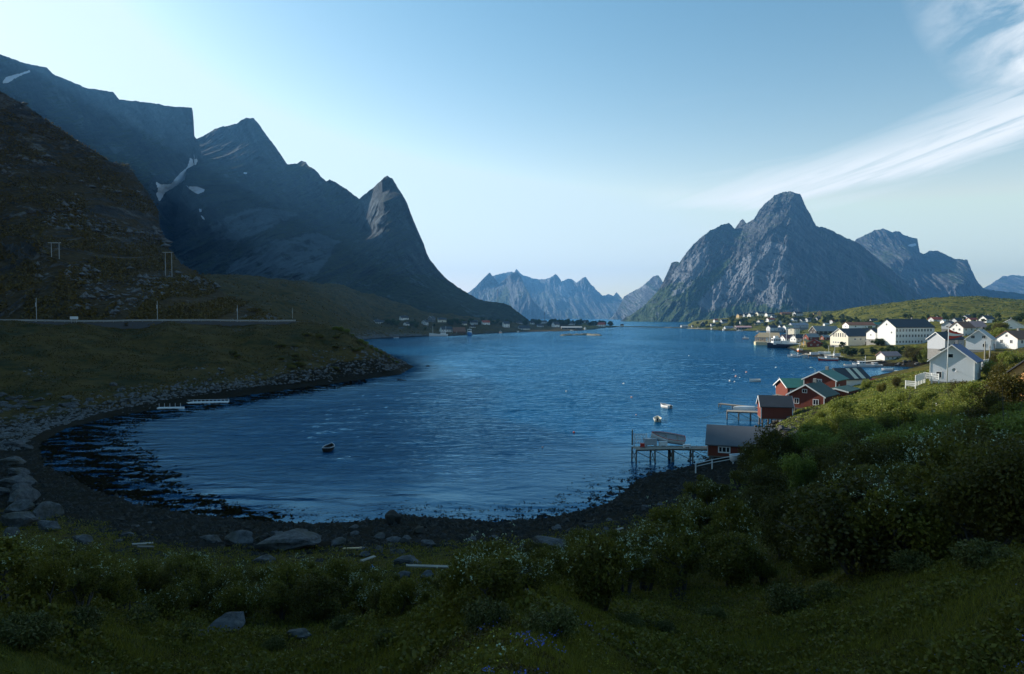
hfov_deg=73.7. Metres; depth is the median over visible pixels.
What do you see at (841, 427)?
shrub
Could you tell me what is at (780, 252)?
mountain
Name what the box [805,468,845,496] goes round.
shrub
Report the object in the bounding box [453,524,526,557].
shrub
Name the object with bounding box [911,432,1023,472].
shrub
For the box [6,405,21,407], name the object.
boulder
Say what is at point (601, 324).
house
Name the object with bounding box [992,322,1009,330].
tree
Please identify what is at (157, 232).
hillside stones
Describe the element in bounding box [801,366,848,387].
house
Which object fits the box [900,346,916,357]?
tree
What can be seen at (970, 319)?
shed
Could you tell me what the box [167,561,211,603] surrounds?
shrub
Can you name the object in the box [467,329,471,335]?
fishing boat
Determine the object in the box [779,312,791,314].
house
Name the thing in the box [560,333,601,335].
skerry
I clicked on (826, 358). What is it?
fishing boat
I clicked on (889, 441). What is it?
shrub
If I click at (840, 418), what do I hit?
shrub
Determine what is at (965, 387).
shrub
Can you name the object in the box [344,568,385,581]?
shrub
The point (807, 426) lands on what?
shrub
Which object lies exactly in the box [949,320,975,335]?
house
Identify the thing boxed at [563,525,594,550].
shrub
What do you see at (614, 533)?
shrub
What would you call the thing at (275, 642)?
juniper
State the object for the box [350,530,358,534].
boulder
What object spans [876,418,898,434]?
shrub
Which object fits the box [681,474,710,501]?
shrub
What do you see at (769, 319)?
house
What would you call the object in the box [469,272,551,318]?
mountain
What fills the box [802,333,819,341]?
shed
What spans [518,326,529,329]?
pier building
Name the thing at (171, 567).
shrub
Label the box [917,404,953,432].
shrub
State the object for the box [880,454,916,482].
shrub
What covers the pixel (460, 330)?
boathouse
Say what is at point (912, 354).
tree
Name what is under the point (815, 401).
window
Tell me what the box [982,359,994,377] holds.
tree
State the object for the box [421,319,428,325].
house
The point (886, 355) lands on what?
boathouse
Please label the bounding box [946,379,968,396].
bush
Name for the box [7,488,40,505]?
boulder
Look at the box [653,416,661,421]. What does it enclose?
rowing boat
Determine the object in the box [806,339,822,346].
boathouse
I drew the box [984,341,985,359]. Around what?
utility pole
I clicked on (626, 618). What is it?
juniper
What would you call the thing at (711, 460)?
handrail
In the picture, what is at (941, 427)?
shrub
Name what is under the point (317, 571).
shrub
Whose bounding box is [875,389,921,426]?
shrub
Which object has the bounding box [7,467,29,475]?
boulder
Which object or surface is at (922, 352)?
tree
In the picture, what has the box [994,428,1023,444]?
shrub
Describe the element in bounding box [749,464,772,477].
shrub
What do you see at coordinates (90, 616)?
juniper
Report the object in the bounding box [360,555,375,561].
driftwood plank
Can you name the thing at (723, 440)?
boathouse
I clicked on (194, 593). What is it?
shrub
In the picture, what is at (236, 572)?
shrub
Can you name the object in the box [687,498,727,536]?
shrub
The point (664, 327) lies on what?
breakwater
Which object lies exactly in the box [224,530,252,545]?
boulder
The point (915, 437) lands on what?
shrub
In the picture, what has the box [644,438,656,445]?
crate
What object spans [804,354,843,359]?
pier
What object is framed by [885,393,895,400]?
shrub
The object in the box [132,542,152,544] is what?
driftwood plank
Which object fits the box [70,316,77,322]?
road sign
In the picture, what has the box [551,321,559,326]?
house
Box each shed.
[773,378,802,395]
[778,327,783,331]
[779,334,790,342]
[790,334,802,342]
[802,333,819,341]
[820,335,829,339]
[951,318,962,322]
[966,318,978,320]
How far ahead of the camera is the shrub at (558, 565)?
24.77 m
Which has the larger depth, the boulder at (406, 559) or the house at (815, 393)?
the house at (815, 393)
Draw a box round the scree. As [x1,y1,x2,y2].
[23,329,406,413]
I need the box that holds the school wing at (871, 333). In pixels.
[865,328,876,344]
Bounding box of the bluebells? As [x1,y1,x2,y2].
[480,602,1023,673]
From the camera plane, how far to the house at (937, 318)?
559.89 m
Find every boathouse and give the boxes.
[439,326,452,332]
[452,327,465,333]
[705,424,774,459]
[800,339,808,345]
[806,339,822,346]
[832,367,871,385]
[875,351,901,359]
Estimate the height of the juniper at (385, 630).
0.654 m
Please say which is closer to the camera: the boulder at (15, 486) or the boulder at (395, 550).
the boulder at (395, 550)
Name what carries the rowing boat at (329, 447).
on the water
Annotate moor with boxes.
[202,274,497,335]
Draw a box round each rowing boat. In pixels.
[322,443,334,451]
[651,431,685,444]
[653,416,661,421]
[661,403,672,408]
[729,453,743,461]
[733,406,755,410]
[750,379,760,381]
[881,368,893,370]
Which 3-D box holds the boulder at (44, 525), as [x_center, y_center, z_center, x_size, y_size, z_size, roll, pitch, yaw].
[-43.063,17.789,63.813,1.998,1.467,1.727,1,2,41]
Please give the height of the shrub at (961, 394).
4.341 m
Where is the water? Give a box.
[40,319,913,523]
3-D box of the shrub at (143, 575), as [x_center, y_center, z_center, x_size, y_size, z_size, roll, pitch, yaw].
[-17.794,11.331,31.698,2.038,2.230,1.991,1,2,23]
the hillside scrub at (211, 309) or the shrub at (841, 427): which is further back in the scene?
the hillside scrub at (211, 309)
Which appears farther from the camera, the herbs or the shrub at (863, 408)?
the shrub at (863, 408)
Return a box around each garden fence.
[905,380,915,388]
[915,372,938,385]
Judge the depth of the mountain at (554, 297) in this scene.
8485.42 m
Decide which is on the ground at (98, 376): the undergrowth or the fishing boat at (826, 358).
the undergrowth
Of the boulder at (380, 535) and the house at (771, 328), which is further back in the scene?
the house at (771, 328)
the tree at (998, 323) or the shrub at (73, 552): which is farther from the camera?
the tree at (998, 323)
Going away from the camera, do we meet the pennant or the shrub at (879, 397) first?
the shrub at (879, 397)
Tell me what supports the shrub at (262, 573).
on the ground at (98, 376)
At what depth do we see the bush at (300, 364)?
230.47 m
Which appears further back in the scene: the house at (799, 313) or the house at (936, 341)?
the house at (799, 313)
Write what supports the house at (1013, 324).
on the ground at (98, 376)
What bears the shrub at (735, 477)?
on the ground at (98, 376)
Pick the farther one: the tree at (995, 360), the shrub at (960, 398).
the tree at (995, 360)
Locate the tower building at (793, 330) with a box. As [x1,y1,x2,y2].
[787,328,799,333]
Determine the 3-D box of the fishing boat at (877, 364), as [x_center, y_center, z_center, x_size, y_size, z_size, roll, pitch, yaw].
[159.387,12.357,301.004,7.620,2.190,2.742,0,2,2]
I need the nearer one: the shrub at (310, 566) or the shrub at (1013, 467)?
the shrub at (1013, 467)
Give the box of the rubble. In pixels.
[0,345,406,450]
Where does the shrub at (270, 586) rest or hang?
on the ground at (98, 376)
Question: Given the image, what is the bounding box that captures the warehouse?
[809,326,837,335]
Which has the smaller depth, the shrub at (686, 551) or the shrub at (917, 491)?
the shrub at (686, 551)
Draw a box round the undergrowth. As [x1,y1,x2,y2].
[0,479,1023,673]
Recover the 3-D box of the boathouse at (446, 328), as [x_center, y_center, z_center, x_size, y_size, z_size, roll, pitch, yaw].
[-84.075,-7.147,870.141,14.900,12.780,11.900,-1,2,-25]
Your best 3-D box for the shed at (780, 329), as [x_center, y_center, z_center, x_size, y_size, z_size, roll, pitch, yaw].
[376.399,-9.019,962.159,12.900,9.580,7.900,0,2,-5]
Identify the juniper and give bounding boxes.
[0,609,63,650]
[54,603,107,637]
[262,635,286,650]
[327,613,356,631]
[371,625,399,647]
[460,594,511,636]
[521,602,581,642]
[615,610,645,627]
[645,615,677,635]
[693,604,728,619]
[764,581,812,616]
[807,579,845,600]
[886,549,933,574]
[948,537,1016,573]
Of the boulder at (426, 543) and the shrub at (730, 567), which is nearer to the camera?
the shrub at (730, 567)
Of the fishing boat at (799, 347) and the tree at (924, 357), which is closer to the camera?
the tree at (924, 357)
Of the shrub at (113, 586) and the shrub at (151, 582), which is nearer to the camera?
the shrub at (113, 586)
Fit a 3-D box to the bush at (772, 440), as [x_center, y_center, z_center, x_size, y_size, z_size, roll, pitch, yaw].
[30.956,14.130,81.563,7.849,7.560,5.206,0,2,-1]
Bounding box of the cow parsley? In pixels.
[91,632,516,673]
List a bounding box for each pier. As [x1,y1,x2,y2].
[631,445,713,462]
[718,403,757,408]
[726,410,761,420]
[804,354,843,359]
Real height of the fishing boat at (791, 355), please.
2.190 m
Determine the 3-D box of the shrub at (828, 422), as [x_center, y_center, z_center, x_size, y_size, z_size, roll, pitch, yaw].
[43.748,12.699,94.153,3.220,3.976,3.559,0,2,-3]
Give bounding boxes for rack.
[634,433,646,449]
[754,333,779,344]
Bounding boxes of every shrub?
[0,533,36,605]
[3,548,58,588]
[13,528,54,550]
[14,552,74,609]
[21,538,58,567]
[30,539,79,564]
[46,547,97,599]
[55,563,106,606]
[62,540,73,548]
[64,546,110,595]
[67,545,83,558]
[93,547,137,595]
[94,563,133,599]
[95,572,145,611]
[118,559,154,590]
[134,559,161,592]
[136,577,194,620]
[142,570,176,592]
[159,551,204,575]
[160,559,177,582]
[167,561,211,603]
[176,576,208,608]
[181,553,220,582]
[197,570,235,613]
[204,574,259,621]
[209,558,246,590]
[237,579,261,612]
[239,567,252,583]
[243,565,255,583]
[251,570,259,580]
[255,564,277,587]
[257,552,311,606]
[258,578,292,614]
[263,583,293,619]
[281,572,348,624]
[292,568,332,596]
[299,556,315,574]
[318,550,354,587]
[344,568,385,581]
[345,577,382,614]
[346,560,385,585]
[358,591,381,612]
[361,567,395,588]
[365,583,399,615]
[379,576,417,615]
[405,584,420,606]
[413,582,437,598]
[417,591,439,608]
[418,575,432,586]
[431,578,441,591]
[437,566,457,607]
[445,535,493,614]
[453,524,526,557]
[453,552,530,606]
[469,552,523,596]
[488,543,535,585]
[517,555,561,591]
[518,541,543,557]
[527,545,567,582]
[527,546,567,562]
[547,543,563,552]
[554,534,589,581]
[557,526,638,611]
[562,533,572,547]
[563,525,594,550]
[602,528,616,542]
[607,529,629,549]
[616,552,648,594]
[623,519,672,572]
[623,544,672,590]
[625,520,698,583]
[631,497,703,548]
[640,531,708,601]
[670,493,693,515]
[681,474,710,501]
[681,492,715,526]
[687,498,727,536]
[696,478,732,505]
[704,526,761,587]
[710,488,758,538]
[716,489,748,511]
[723,531,760,562]
[727,470,748,485]
[739,482,787,520]
[744,447,785,474]
[746,548,778,584]
[747,466,793,499]
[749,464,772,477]
[751,491,810,559]
[771,513,837,574]
[776,471,962,577]
[777,434,817,491]
[779,442,807,456]
[783,535,831,578]
[786,419,820,452]
[792,429,839,455]
[797,419,821,431]
[801,445,847,481]
[804,416,818,424]
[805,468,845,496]
[807,422,833,438]
[810,471,848,511]
[813,441,850,468]
[815,407,826,418]
[815,455,851,485]
[816,415,837,434]
[822,459,898,489]
[825,464,853,474]
[826,430,853,448]
[827,390,857,416]
[829,412,860,429]
[832,408,855,424]
[835,426,875,453]
[836,413,875,433]
[839,438,906,478]
[843,427,921,456]
[844,394,860,404]
[844,469,954,570]
[846,415,885,434]
[851,397,887,419]
[852,431,904,460]
[866,429,921,465]
[870,389,887,402]
[871,409,903,425]
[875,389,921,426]
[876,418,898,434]
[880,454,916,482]
[880,455,914,470]
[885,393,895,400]
[885,425,907,435]
[886,478,934,498]
[892,460,941,512]
[893,391,920,405]
[897,420,929,443]
[897,428,966,460]
[898,432,925,461]
[905,395,927,410]
[907,438,974,473]
[908,410,999,538]
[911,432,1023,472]
[916,405,950,422]
[917,386,938,406]
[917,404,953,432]
[918,443,1023,548]
[920,419,964,451]
[923,388,966,415]
[925,481,991,542]
[926,401,973,431]
[934,413,1009,438]
[936,398,964,413]
[942,400,970,417]
[944,389,973,400]
[947,394,972,402]
[952,398,987,417]
[953,380,983,395]
[959,433,1023,548]
[963,427,1022,446]
[981,410,1023,423]
[984,387,1023,438]
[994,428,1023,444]
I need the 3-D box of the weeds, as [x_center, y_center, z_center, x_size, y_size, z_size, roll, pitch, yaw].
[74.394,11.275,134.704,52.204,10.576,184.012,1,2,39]
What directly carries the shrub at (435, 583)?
on the ground at (98, 376)
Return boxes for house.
[399,316,408,319]
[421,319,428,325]
[427,316,435,321]
[437,318,446,321]
[470,320,477,324]
[481,320,489,324]
[502,321,509,327]
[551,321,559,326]
[596,322,605,326]
[720,319,727,323]
[734,326,751,329]
[765,313,774,316]
[765,317,775,321]
[766,325,777,332]
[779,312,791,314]
[783,325,792,331]
[786,378,839,411]
[789,323,808,330]
[792,312,803,315]
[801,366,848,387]
[842,322,875,327]
[926,332,964,358]
[927,316,942,321]
[927,340,983,383]
[941,319,953,331]
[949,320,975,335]
[964,327,996,351]
[968,320,986,329]
[978,314,994,322]
[985,360,1023,397]
[995,328,1023,348]
[1005,317,1023,328]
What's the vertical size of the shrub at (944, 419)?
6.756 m
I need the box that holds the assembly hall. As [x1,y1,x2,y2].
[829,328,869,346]
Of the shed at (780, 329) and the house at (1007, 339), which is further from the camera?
the shed at (780, 329)
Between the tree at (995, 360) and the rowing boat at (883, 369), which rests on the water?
the rowing boat at (883, 369)
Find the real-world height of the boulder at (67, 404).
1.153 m
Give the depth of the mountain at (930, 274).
5043.83 m
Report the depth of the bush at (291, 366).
224.95 m
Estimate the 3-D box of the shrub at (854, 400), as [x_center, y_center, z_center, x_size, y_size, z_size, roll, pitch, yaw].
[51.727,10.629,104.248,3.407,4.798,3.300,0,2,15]
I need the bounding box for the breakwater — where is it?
[618,326,704,328]
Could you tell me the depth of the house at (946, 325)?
400.67 m
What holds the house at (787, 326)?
on the ground at (98, 376)
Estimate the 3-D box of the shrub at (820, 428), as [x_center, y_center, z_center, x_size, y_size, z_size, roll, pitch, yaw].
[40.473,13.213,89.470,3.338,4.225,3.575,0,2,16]
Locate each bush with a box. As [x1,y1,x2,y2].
[275,344,286,347]
[287,365,296,368]
[296,362,306,365]
[351,348,361,351]
[848,348,857,355]
[858,348,864,354]
[861,378,872,388]
[873,338,880,345]
[876,383,886,391]
[891,377,901,386]
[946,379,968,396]
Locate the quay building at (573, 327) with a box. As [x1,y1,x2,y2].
[561,326,581,329]
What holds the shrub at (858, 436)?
on the ground at (98, 376)
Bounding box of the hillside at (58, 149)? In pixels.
[0,91,259,325]
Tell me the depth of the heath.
223.72 m
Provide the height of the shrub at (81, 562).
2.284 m
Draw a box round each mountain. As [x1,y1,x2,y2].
[0,54,202,263]
[174,118,529,323]
[468,269,621,318]
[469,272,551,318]
[610,275,662,319]
[621,191,924,321]
[855,228,1023,299]
[983,275,1023,293]
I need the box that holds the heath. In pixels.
[0,319,399,411]
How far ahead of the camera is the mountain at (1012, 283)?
9163.60 m
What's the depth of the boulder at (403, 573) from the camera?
41.12 m
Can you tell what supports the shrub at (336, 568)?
on the ground at (98, 376)
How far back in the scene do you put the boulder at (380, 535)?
60.86 m
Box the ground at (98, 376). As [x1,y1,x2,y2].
[0,274,1023,673]
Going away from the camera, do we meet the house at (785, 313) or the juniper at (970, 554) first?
the juniper at (970, 554)
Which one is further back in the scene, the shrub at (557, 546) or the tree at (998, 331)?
the tree at (998, 331)
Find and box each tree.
[734,441,768,479]
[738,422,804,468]
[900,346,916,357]
[907,350,921,362]
[916,353,924,363]
[919,346,927,362]
[921,350,929,362]
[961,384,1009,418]
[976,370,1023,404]
[981,353,998,362]
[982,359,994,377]
[985,352,997,358]
[988,357,999,362]
[988,362,1009,379]
[990,327,1005,336]
[991,321,1009,328]
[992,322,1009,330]
[993,313,1001,317]
[996,342,1018,362]
[1002,344,1022,366]
[1016,313,1023,321]
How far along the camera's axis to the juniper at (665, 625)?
20.91 m
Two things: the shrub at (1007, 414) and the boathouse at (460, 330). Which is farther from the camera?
the boathouse at (460, 330)
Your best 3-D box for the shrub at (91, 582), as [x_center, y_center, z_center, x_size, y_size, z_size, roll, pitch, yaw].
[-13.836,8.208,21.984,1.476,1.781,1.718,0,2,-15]
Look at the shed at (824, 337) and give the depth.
500.01 m
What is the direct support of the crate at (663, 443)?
on the pier at (655, 449)
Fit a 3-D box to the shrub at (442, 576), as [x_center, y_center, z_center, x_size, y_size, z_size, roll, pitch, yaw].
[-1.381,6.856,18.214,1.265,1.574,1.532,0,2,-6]
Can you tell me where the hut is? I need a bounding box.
[756,395,794,424]
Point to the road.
(136, 325)
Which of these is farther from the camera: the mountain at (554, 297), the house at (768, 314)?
the mountain at (554, 297)
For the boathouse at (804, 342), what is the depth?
470.24 m
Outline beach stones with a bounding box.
[0,441,780,561]
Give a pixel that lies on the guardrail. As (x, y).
(132, 320)
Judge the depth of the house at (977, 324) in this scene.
400.14 m
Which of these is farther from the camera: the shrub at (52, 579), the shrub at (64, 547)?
the shrub at (64, 547)
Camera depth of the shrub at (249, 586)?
32.22 m
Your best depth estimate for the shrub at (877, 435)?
66.13 m
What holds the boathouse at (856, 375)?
on the ground at (98, 376)
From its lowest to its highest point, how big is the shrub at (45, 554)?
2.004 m
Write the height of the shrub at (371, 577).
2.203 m
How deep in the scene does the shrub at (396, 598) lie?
25.35 m
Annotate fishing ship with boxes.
[767,329,797,347]
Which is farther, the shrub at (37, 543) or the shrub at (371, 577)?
the shrub at (371, 577)
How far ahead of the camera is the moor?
805.39 m
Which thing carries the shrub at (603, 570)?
on the ground at (98, 376)
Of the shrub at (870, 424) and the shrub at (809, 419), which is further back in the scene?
the shrub at (809, 419)
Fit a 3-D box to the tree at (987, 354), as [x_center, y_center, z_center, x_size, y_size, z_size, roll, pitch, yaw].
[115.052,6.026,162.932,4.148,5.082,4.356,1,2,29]
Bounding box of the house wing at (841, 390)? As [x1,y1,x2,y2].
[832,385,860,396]
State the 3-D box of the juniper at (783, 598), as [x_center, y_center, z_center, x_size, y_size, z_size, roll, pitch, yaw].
[10.720,10.312,26.328,1.850,1.484,2.272,1,2,18]
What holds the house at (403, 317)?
on the ground at (98, 376)
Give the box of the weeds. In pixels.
[730,370,991,524]
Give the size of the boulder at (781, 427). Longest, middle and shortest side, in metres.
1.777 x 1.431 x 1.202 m
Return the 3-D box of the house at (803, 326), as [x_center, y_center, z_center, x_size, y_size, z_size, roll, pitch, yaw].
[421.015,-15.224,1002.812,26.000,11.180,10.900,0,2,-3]
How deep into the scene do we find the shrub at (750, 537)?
39.90 m
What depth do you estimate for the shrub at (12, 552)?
15.86 m
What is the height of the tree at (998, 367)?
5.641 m
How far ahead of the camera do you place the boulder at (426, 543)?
55.53 m
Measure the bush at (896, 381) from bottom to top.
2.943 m
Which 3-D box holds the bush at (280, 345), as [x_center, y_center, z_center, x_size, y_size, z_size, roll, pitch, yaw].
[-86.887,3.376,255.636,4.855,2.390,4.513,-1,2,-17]
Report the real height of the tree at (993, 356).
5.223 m
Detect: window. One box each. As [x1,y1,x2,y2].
[718,446,729,452]
[813,399,818,404]
[936,371,941,377]
[948,353,953,357]
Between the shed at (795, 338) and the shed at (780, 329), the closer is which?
the shed at (795, 338)
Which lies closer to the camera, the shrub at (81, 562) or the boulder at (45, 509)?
the shrub at (81, 562)
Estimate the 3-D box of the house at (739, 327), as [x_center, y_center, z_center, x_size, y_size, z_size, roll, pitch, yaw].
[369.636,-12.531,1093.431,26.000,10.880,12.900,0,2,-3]
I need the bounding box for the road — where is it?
[29,321,309,328]
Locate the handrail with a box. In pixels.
[695,456,733,472]
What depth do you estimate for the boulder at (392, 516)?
67.60 m
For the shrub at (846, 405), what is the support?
on the ground at (98, 376)
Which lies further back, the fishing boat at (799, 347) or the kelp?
the fishing boat at (799, 347)
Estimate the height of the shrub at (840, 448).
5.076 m
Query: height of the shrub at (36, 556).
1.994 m
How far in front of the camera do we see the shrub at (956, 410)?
80.17 m
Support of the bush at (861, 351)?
on the ground at (98, 376)
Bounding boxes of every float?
[157,403,184,408]
[187,399,228,403]
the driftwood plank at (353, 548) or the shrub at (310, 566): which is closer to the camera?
the shrub at (310, 566)
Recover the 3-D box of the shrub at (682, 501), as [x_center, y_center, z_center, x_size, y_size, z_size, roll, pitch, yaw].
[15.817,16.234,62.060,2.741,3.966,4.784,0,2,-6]
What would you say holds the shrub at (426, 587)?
on the ground at (98, 376)
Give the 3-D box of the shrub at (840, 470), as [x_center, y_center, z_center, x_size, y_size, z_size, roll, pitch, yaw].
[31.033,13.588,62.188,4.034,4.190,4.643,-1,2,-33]
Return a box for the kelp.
[39,379,707,522]
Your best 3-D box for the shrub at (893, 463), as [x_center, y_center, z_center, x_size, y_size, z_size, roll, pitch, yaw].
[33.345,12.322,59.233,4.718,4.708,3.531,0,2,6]
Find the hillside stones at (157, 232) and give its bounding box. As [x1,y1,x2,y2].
[0,102,283,321]
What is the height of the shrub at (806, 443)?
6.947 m
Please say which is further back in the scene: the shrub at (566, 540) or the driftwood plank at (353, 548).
the driftwood plank at (353, 548)
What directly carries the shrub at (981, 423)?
on the ground at (98, 376)
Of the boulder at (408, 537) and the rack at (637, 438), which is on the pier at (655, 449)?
the rack at (637, 438)
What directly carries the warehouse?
on the ground at (98, 376)
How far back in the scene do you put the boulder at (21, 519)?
65.87 m
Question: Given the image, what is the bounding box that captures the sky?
[0,0,1023,298]
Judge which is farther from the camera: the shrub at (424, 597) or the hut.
the hut
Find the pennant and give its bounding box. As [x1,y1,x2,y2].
[949,329,963,338]
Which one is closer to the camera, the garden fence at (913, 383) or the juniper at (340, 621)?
the juniper at (340, 621)
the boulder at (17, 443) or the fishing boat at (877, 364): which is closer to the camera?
the boulder at (17, 443)
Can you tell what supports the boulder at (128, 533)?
on the ground at (98, 376)
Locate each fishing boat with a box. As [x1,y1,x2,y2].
[429,331,447,335]
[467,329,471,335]
[787,354,799,356]
[797,342,802,350]
[818,353,837,360]
[852,356,874,366]
[871,362,882,366]
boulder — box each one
[0,456,25,464]
[0,474,36,486]
[0,487,9,494]
[0,511,38,527]
[3,440,24,446]
[3,527,19,536]
[4,499,34,512]
[5,396,17,399]
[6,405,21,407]
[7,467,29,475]
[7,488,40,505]
[9,483,32,494]
[24,444,33,449]
[25,405,37,408]
[32,501,63,519]
[34,408,48,411]
[37,520,60,531]
[59,402,70,406]
[61,395,73,398]
[72,534,93,542]
[120,532,134,537]
[198,535,220,542]
[208,611,245,632]
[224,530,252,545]
[252,554,275,563]
[253,529,321,550]
[254,535,266,539]
[287,628,310,639]
[331,537,345,545]
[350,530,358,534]
[358,551,370,556]
[373,532,384,538]
[374,545,382,552]
[385,509,400,524]
[386,536,400,542]
[390,549,404,553]
[392,555,420,567]
[396,571,410,576]
[402,535,411,539]
[413,525,425,533]
[420,539,435,546]
[420,570,433,578]
[467,536,475,540]
[532,535,565,549]
[584,523,593,527]
[641,505,650,509]
[776,425,784,430]
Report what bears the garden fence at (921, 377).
on the ground at (98, 376)
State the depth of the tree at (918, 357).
297.12 m
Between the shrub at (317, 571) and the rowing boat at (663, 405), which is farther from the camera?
the rowing boat at (663, 405)
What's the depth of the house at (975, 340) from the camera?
239.99 m
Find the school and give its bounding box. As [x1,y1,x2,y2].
[877,318,935,345]
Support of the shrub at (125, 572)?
on the ground at (98, 376)
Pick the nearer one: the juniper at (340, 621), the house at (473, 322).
the juniper at (340, 621)
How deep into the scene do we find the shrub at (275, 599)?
30.26 m
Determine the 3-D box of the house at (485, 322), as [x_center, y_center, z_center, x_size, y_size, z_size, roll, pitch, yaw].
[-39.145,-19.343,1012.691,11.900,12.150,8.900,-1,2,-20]
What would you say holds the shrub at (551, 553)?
on the ground at (98, 376)
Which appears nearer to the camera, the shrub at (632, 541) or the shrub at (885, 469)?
the shrub at (632, 541)
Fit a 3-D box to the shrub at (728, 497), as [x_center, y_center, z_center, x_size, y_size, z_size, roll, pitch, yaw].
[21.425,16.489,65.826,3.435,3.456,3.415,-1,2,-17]
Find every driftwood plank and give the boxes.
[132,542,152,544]
[137,545,153,547]
[343,547,361,548]
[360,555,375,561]
[406,564,448,567]
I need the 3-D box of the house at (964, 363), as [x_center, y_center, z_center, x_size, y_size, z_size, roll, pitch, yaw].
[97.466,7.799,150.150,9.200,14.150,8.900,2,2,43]
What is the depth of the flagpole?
138.15 m
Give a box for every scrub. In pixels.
[0,93,289,326]
[692,296,1023,335]
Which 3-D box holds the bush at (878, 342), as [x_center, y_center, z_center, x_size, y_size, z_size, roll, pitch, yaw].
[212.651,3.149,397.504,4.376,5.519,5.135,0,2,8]
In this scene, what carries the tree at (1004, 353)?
on the ground at (98, 376)
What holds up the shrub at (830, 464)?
on the ground at (98, 376)
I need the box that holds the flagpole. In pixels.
[946,329,948,382]
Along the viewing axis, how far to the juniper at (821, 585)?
26.06 m
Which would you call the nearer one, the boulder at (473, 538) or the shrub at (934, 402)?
the boulder at (473, 538)
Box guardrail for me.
[0,319,295,321]
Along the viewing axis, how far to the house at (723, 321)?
1229.33 m
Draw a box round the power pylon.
[162,252,172,276]
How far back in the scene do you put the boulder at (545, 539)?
51.61 m
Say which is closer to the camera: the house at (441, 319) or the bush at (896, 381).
the bush at (896, 381)
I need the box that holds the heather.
[0,536,1023,673]
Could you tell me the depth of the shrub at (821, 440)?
80.93 m
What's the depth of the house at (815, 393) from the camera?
138.45 m
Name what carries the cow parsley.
on the ground at (98, 376)
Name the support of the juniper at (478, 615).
on the ground at (98, 376)
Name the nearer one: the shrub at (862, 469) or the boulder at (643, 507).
the shrub at (862, 469)
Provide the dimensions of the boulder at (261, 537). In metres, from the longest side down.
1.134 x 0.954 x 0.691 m
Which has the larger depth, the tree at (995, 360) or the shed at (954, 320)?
the shed at (954, 320)
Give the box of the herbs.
[0,579,1023,673]
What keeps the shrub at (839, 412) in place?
on the ground at (98, 376)
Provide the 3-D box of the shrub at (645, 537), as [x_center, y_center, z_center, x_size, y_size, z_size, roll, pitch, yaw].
[8.180,12.393,38.060,4.429,4.235,2.706,1,2,23]
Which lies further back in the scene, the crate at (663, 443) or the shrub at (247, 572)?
the crate at (663, 443)
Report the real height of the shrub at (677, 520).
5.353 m
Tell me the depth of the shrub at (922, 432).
67.59 m
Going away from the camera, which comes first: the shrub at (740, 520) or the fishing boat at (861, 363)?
the shrub at (740, 520)
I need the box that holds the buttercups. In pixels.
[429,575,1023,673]
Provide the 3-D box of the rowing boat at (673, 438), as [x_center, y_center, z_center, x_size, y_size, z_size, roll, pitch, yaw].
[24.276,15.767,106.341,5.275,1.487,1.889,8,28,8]
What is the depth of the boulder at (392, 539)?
58.44 m
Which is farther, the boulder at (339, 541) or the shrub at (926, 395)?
the shrub at (926, 395)
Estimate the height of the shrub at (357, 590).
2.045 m
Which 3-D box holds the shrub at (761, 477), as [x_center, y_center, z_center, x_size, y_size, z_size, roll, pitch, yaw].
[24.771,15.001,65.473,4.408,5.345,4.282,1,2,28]
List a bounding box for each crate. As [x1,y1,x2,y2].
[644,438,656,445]
[658,441,667,445]
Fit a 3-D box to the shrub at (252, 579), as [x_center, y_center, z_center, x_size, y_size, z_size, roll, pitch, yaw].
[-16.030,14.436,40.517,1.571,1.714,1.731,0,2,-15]
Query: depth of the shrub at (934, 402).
86.20 m
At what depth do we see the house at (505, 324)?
1011.92 m
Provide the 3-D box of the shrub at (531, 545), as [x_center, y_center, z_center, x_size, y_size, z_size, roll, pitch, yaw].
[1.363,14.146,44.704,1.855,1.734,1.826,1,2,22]
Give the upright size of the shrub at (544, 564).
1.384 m
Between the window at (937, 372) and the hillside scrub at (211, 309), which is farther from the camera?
the hillside scrub at (211, 309)
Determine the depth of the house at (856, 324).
539.13 m
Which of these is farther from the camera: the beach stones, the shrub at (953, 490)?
the beach stones
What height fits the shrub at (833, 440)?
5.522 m
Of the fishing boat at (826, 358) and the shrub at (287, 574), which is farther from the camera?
the fishing boat at (826, 358)
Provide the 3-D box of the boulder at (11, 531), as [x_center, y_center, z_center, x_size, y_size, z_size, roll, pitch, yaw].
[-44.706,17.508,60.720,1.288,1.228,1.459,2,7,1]
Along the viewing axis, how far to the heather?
16.34 m
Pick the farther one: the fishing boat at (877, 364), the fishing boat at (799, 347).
the fishing boat at (799, 347)
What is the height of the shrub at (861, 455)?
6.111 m
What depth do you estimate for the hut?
131.55 m
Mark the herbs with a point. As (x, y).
(467, 662)
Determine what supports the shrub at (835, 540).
on the ground at (98, 376)
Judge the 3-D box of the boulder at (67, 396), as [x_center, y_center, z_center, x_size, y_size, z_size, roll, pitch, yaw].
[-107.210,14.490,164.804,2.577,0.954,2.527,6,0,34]

